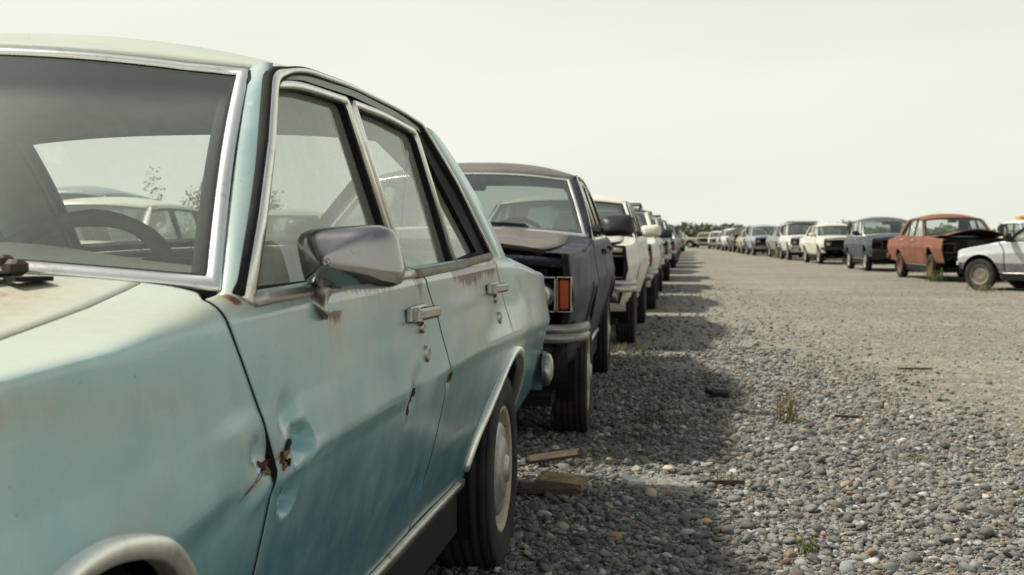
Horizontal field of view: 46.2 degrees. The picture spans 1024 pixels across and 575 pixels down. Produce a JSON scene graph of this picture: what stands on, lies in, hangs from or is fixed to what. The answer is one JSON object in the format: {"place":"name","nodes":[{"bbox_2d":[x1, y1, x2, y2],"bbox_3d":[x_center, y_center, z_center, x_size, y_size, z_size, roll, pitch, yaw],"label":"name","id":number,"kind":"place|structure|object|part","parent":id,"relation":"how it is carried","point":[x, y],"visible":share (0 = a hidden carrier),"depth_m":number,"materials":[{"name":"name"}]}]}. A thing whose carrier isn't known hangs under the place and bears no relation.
{"place":"outdoors","nodes":[
{"label":"outdoors","id":0,"kind":"place"},
{"bbox_2d":[0,0,1023,233],"label":"sky","id":1,"kind":"structure","parent":0,"point":[746,113],"materials":[{"name":"white"}]},
{"bbox_2d":[678,230,681,253],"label":"estate car","id":2,"kind":"object","parent":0,"point":[681,240],"visible":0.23,"depth_m":74.04,"materials":[{"name":"black paint"}]},
{"bbox_2d":[680,232,685,251],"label":"sedan","id":3,"kind":"object","parent":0,"point":[683,244],"visible":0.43,"depth_m":82.89,"materials":[{"name":"grey paint"}]},
{"bbox_2d":[424,246,1023,574],"bbox_3d":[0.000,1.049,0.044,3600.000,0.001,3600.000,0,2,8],"label":"ground","id":4,"kind":"structure","parent":0,"point":[705,266],"depth_m":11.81,"materials":[{"name":"grey gravel"}]},
{"bbox_2d":[56,186,169,241],"bbox_3d":[-8.166,-0.899,22.252,1.969,2.008,4.628,0,2,8],"label":"sedan","id":5,"kind":"object","parent":4,"relation":"on","point":[76,192],"visible":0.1,"depth_m":22.39,"materials":[{"name":"silver metal"}]},
{"bbox_3d":[-7.321,-0.958,21.893,0.156,1.342,1.401,0,2,8],"label":"front door","id":6,"kind":"part","parent":5,"relation":"part of","materials":[{"name":"glass"}]},
{"bbox_3d":[-7.163,-1.001,22.914,0.172,1.341,1.100,0,2,8],"label":"rear door","id":7,"kind":"part","parent":5,"relation":"part of","materials":[{"name":"glass"}]},
{"bbox_2d":[63,197,198,252],"bbox_3d":[-4.273,-0.237,12.945,1.790,1.472,5.096,0,2,8],"label":"sedan","id":8,"kind":"object","parent":4,"relation":"on","point":[90,235],"visible":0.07,"depth_m":12.59,"materials":[{"name":"white paint"}]},
{"bbox_3d":[-3.570,-0.313,12.311,0.181,0.970,1.319,0,2,8],"label":"front door","id":9,"kind":"part","parent":8,"relation":"part of","materials":[{"name":"white paint"}]},
{"bbox_2d":[143,166,288,238],"bbox_3d":[-5.317,-1.087,21.640,2.720,2.458,1.461,0,2,8],"label":"bush","id":10,"kind":"object","parent":4,"relation":"on","point":[192,235],"visible":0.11,"depth_m":21.59,"materials":[{"name":"green plant"}]},
{"bbox_2d":[0,33,553,574],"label":"sedan","id":11,"kind":"object","parent":4,"relation":"on","point":[228,393],"visible":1,"depth_m":1.91,"materials":[{"name":"paint"}]},
{"bbox_3d":[-0.876,-0.302,3.891,1.525,0.402,0.757,0,2,8],"label":"rear window","id":12,"kind":"part","parent":11,"relation":"part of","materials":[{"name":"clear glass"}]},
{"bbox_3d":[-0.318,0.105,2.193,0.203,0.989,1.324,0,2,8],"label":"front door","id":13,"kind":"part","parent":11,"relation":"part of","materials":[{"name":"paint"}]},
{"bbox_3d":[-0.175,0.063,3.175,0.203,0.989,1.189,0,2,8],"label":"rear door","id":14,"kind":"part","parent":11,"relation":"part of","materials":[{"name":"paint"}]},
{"bbox_2d":[264,210,352,246],"bbox_3d":[-3.505,-0.488,18.892,1.790,1.472,5.096,0,2,8],"label":"sedan","id":15,"kind":"object","parent":4,"relation":"on","point":[275,214],"visible":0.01,"depth_m":18.50,"materials":[{"name":"white paint"}]},
{"bbox_2d":[346,213,426,225],"bbox_3d":[-2.572,-0.767,24.576,1.790,1.548,4.628,0,2,8],"label":"estate car","id":16,"kind":"object","parent":4,"relation":"on","point":[356,218],"visible":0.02,"depth_m":24.54,"materials":[{"name":"grey paint"}]},
{"bbox_2d":[274,163,634,431],"bbox_3d":[-0.238,-0.080,8.196,2.170,1.558,5.221,0,2,7],"label":"sedan","id":17,"kind":"object","parent":4,"relation":"on","point":[576,268],"visible":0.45,"depth_m":6.77,"materials":[{"name":"blue paint"}]},
{"bbox_3d":[-0.097,-0.613,9.397,1.522,0.414,0.638,0,2,7],"label":"rear window","id":18,"kind":"part","parent":17,"relation":"part of","materials":[{"name":"clear glass"}]},
{"bbox_3d":[0.487,-0.179,7.608,0.222,1.045,1.436,0,2,7],"label":"front door","id":19,"kind":"part","parent":17,"relation":"part of","materials":[{"name":"blue paint"}]},
{"bbox_3d":[0.609,-0.223,8.651,0.223,1.045,1.142,0,2,7],"label":"rear door","id":20,"kind":"part","parent":17,"relation":"part of","materials":[{"name":"blue paint"}]},
{"bbox_2d":[517,483,574,493],"bbox_3d":[0.140,0.814,4.869,0.234,0.024,0.080,0,8,3],"label":"board","id":21,"kind":"object","parent":4,"relation":"on","point":[541,488],"visible":0.99,"depth_m":4.83,"materials":[{"name":"brown wood"}]},
{"bbox_2d":[526,448,581,463],"bbox_3d":[0.189,0.769,5.467,0.255,0.018,0.070,-8,14,0],"label":"board","id":22,"kind":"object","parent":4,"relation":"on","point":[553,456],"visible":1,"depth_m":5.45,"materials":[{"name":"brown wood"}]},
{"bbox_2d":[536,470,588,489],"bbox_3d":[0.212,0.795,4.959,0.215,0.024,0.110,5,12,20],"label":"board","id":23,"kind":"object","parent":4,"relation":"on","point":[578,482],"visible":0.94,"depth_m":4.94,"materials":[{"name":"brown wood"}]},
{"bbox_2d":[488,193,660,341],"bbox_3d":[0.617,-0.299,13.623,2.174,1.538,5.156,0,2,8],"label":"sedan","id":24,"kind":"object","parent":4,"relation":"on","point":[632,272],"visible":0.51,"depth_m":12.52,"materials":[{"name":"white paint"}]},
{"bbox_3d":[-0.241,-0.407,13.229,0.216,1.030,1.375,0,2,8],"label":"front door","id":25,"kind":"part","parent":24,"relation":"part of","materials":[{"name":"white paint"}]},
{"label":"rear door","id":26,"kind":"part","parent":24,"relation":"part of","materials":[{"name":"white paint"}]},
{"bbox_3d":[0.780,-0.827,14.732,1.523,0.402,0.724,0,2,8],"label":"rear window","id":27,"kind":"part","parent":24,"relation":"part of","materials":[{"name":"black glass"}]},
{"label":"front door","id":28,"kind":"part","parent":24,"relation":"part of","materials":[{"name":"white paint"}]},
{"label":"rear door","id":29,"kind":"part","parent":24,"relation":"part of","materials":[{"name":"white paint"}]},
{"bbox_2d":[161,219,1023,238],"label":"wood","id":30,"kind":"object","parent":4,"relation":"on","point":[692,231],"visible":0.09,"depth_m":202.23,"materials":[{"name":"green plant"}]},
{"bbox_2d":[548,203,671,308],"bbox_3d":[1.465,-0.553,19.199,2.182,1.574,5.146,0,2,8],"label":"sedan","id":31,"kind":"object","parent":4,"relation":"on","point":[562,219],"visible":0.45,"depth_m":18.46,"materials":[{"name":"white paint"}]},
{"bbox_3d":[1.614,-1.063,20.302,1.525,0.434,0.730,0,2,8],"label":"rear window","id":32,"kind":"part","parent":31,"relation":"part of","materials":[{"name":"clear glass"}]},
{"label":"rear door","id":33,"kind":"part","parent":31,"relation":"part of","materials":[{"name":"white paint"}]},
{"bbox_2d":[610,342,635,353],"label":"weed","id":34,"kind":"object","parent":4,"relation":"on","point":[621,349],"visible":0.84,"depth_m":10.91,"materials":[{"name":"plant"}]},
{"bbox_2d":[618,475,645,484],"bbox_3d":[0.501,0.803,5.016,0.111,0.013,0.070,5,12,-15],"label":"scrap","id":35,"kind":"object","parent":4,"relation":"on","point":[631,479],"visible":1,"depth_m":5.00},
{"bbox_2d":[609,211,664,290],"bbox_3d":[2.219,-0.775,24.582,1.805,1.563,4.628,0,2,7],"label":"estate car","id":36,"kind":"object","parent":4,"relation":"on","point":[661,247],"visible":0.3,"depth_m":22.91,"materials":[{"name":"grey paint"}]},
{"bbox_2d":[631,344,653,354],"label":"weed","id":37,"kind":"object","parent":4,"relation":"on","point":[644,351],"visible":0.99,"depth_m":10.66,"materials":[{"name":"plant"}]},
{"bbox_2d":[614,422,674,445],"bbox_3d":[0.670,0.741,6.144,0.340,0.100,0.441,0,2,8],"label":"weed","id":38,"kind":"object","parent":4,"relation":"on","point":[640,433],"visible":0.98,"depth_m":6.15,"materials":[{"name":"plant"}]},
{"bbox_2d":[639,215,670,279],"bbox_3d":[3.098,-1.026,30.209,1.805,1.589,4.628,0,2,7],"label":"estate car","id":39,"kind":"object","parent":4,"relation":"on","point":[667,256],"visible":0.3,"depth_m":28.49,"materials":[{"name":"paint"}]},
{"bbox_2d":[630,405,690,424],"bbox_3d":[0.811,0.717,6.709,0.273,0.101,0.345,-1,3,-31],"label":"weed","id":40,"kind":"object","parent":4,"relation":"on","point":[659,417],"visible":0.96,"depth_m":6.74,"materials":[{"name":"plant"}]},
{"bbox_2d":[667,225,676,267],"bbox_3d":[4.866,-1.475,41.902,1.790,1.498,5.096,0,2,8],"label":"estate car","id":41,"kind":"object","parent":4,"relation":"on","point":[673,242],"visible":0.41,"depth_m":39.96,"materials":[{"name":"black paint"}]},
{"bbox_2d":[667,224,679,261],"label":"estate car","id":42,"kind":"object","parent":4,"relation":"on","point":[674,227],"visible":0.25,"depth_m":47.86,"materials":[{"name":"white paint"}]},
{"bbox_2d":[682,234,695,247],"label":"sedan","id":43,"kind":"object","parent":4,"relation":"on","point":[690,242],"visible":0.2,"depth_m":113.89,"materials":[{"name":"beige paint"}]},
{"bbox_2d":[696,232,714,247],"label":"sedan","id":44,"kind":"object","parent":4,"relation":"on","point":[701,241],"visible":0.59,"depth_m":109.88,"materials":[{"name":"beige paint"}]},
{"bbox_2d":[704,389,728,397],"bbox_3d":[1.339,0.689,7.824,0.146,0.033,0.080,5,12,-15],"label":"scrap","id":45,"kind":"object","parent":4,"relation":"on","point":[717,393],"visible":0.99,"depth_m":7.80,"materials":[{"name":"black rubber"}]},
{"bbox_2d":[707,231,727,248],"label":"sedan","id":46,"kind":"object","parent":4,"relation":"on","point":[711,242],"visible":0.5,"depth_m":103.30,"materials":[{"name":"white paint"}]},
{"bbox_2d":[706,480,744,483],"bbox_3d":[0.897,0.817,5.041,0.162,0.017,0.018,0,2,0],"label":"stick","id":47,"kind":"object","parent":4,"relation":"on","point":[728,481],"visible":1,"depth_m":5.03,"materials":[{"name":"brown wood"}]},
{"bbox_2d":[716,231,736,249],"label":"sedan","id":48,"kind":"object","parent":4,"relation":"on","point":[718,241],"visible":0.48,"depth_m":96.51,"materials":[{"name":"white paint"}]},
{"bbox_2d":[715,468,744,484],"bbox_3d":[0.907,0.798,5.108,0.130,0.073,0.124,-1,3,-27],"label":"weed","id":49,"kind":"object","parent":4,"relation":"on","point":[723,472],"visible":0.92,"depth_m":5.11,"materials":[{"name":"plant"}]},
{"bbox_2d":[720,228,745,250],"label":"estate car","id":50,"kind":"object","parent":4,"relation":"on","point":[724,245],"visible":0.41,"depth_m":89.15,"materials":[{"name":"white paint"}]},
{"bbox_2d":[727,228,756,251],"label":"sedan","id":51,"kind":"object","parent":4,"relation":"on","point":[731,242],"visible":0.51,"depth_m":82.01,"materials":[{"name":"beige paint"}]},
{"bbox_2d":[736,228,767,253],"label":"sedan","id":52,"kind":"object","parent":4,"relation":"on","point":[740,243],"visible":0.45,"depth_m":75.19,"materials":[{"name":"beige paint"}]},
{"bbox_2d":[744,225,779,254],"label":"estate car","id":53,"kind":"object","parent":4,"relation":"on","point":[753,244],"visible":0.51,"depth_m":67.78,"materials":[{"name":"silver metal"}]},
{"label":"front door","id":54,"kind":"part","parent":53,"relation":"part of","materials":[{"name":"silver metal"}]},
{"bbox_2d":[767,250,786,257],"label":"weed","id":55,"kind":"object","parent":4,"relation":"on","point":[777,254],"visible":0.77,"depth_m":59.15,"materials":[{"name":"plant"}]},
{"bbox_2d":[765,225,806,256],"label":"sedan","id":56,"kind":"object","parent":4,"relation":"on","point":[772,242],"visible":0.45,"depth_m":61.33,"materials":[{"name":"grey paint"}]},
{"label":"rear door","id":57,"kind":"part","parent":56,"relation":"part of","materials":[{"name":"grey paint"}]},
{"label":"front door","id":58,"kind":"part","parent":56,"relation":"part of","materials":[{"name":"grey paint"}]},
{"bbox_2d":[772,389,800,422],"bbox_3d":[1.558,0.664,6.809,0.163,0.197,0.162,0,2,8],"label":"weed","id":59,"kind":"object","parent":4,"relation":"on","point":[791,410],"visible":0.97,"depth_m":6.80,"materials":[{"name":"plant"}]},
{"bbox_2d":[778,221,826,259],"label":"estate car","id":60,"kind":"object","parent":4,"relation":"on","point":[789,246],"visible":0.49,"depth_m":54.64,"materials":[{"name":"white paint"}]},
{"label":"rear door","id":61,"kind":"part","parent":60,"relation":"part of","materials":[{"name":"white paint"}]},
{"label":"front door","id":62,"kind":"part","parent":60,"relation":"part of","materials":[{"name":"white paint"}]},
{"bbox_2d":[794,531,820,556],"bbox_3d":[0.967,0.841,3.950,0.086,0.086,0.069,1,3,22],"label":"weed","id":63,"kind":"object","parent":4,"relation":"on","point":[809,549],"visible":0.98,"depth_m":3.95,"materials":[{"name":"green plant"}]},
{"bbox_2d":[799,223,864,263],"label":"sedan","id":64,"kind":"object","parent":4,"relation":"on","point":[820,248],"visible":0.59,"depth_m":46.58,"materials":[{"name":"white paint"}]},
{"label":"rear door","id":65,"kind":"part","parent":64,"relation":"part of","materials":[{"name":"white paint"}]},
{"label":"front door","id":66,"kind":"part","parent":64,"relation":"part of","materials":[{"name":"white paint"}]},
{"bbox_2d":[834,414,859,418],"bbox_3d":[1.922,0.739,6.881,0.147,0.016,0.022,3,3,2],"label":"stick","id":67,"kind":"object","parent":4,"relation":"on","point":[847,416],"visible":1,"depth_m":6.87,"materials":[{"name":"brown wood"}]},
{"bbox_2d":[843,217,922,270],"bbox_3d":[11.787,-1.403,38.025,2.220,1.682,4.628,0,2,6],"label":"estate car","id":68,"kind":"object","parent":4,"relation":"on","point":[868,250],"visible":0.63,"depth_m":37.57,"materials":[{"name":"blue paint"}]},
{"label":"rear door","id":69,"kind":"part","parent":68,"relation":"part of","materials":[{"name":"blue paint"}]},
{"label":"front door","id":70,"kind":"part","parent":68,"relation":"part of","materials":[{"name":"blue paint"}]},
{"bbox_3d":[11.980,-1.975,39.975,1.533,0.490,0.508,0,2,6],"label":"rear window","id":71,"kind":"part","parent":68,"relation":"part of","materials":[{"name":"clear glass"}]},
{"bbox_2d":[893,450,927,463],"bbox_3d":[1.868,0.781,5.560,0.186,0.068,0.124,0,2,-9],"label":"weed","id":72,"kind":"object","parent":4,"relation":"on","point":[918,457],"visible":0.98,"depth_m":5.57,"materials":[{"name":"plant"}]},
{"bbox_2d":[898,368,931,369],"bbox_3d":[3.151,0.634,9.379,0.264,0.013,0.022,0,2,3],"label":"stick","id":73,"kind":"object","parent":4,"relation":"on","point":[915,368],"visible":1,"depth_m":9.37,"materials":[{"name":"brown wood"}]},
{"bbox_2d":[923,268,948,281],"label":"weed","id":74,"kind":"object","parent":4,"relation":"on","point":[940,278],"visible":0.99,"depth_m":27.96,"materials":[{"name":"green plant"}]},
{"bbox_2d":[887,214,1005,280],"bbox_3d":[10.843,-1.032,30.000,1.805,1.620,5.048,0,2,4],"label":"sedan","id":75,"kind":"object","parent":4,"relation":"on","point":[908,252],"visible":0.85,"depth_m":29.12,"materials":[{"name":"red paint"}]},
{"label":"rear door","id":76,"kind":"part","parent":75,"relation":"part of","materials":[{"name":"red paint"}]},
{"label":"front door","id":77,"kind":"part","parent":75,"relation":"part of","materials":[{"name":"red paint"}]},
{"bbox_3d":[10.915,-1.566,31.084,1.525,0.450,0.694,0,2,4],"label":"rear window","id":78,"kind":"part","parent":75,"relation":"part of","materials":[{"name":"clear glass"}]},
{"bbox_2d":[965,282,1005,292],"bbox_3d":[9.013,-0.009,22.840,0.579,0.188,0.800,-1,3,-25],"label":"weed","id":79,"kind":"object","parent":4,"relation":"on","point":[982,288],"visible":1,"depth_m":22.83,"materials":[{"name":"green plant"}]},
{"bbox_2d":[957,227,1023,289],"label":"hatchback","id":80,"kind":"object","parent":4,"relation":"on","point":[990,264],"visible":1,"depth_m":23.41,"materials":[{"name":"silver metal"}]},
{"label":"front door","id":81,"kind":"part","parent":80,"relation":"part of","materials":[{"name":"silver metal"}]},
{"bbox_2d":[996,216,1023,237],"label":"van","id":82,"kind":"object","parent":4,"relation":"on","point":[1001,227],"visible":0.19,"depth_m":60.76,"materials":[{"name":"white paint"}]}
]}

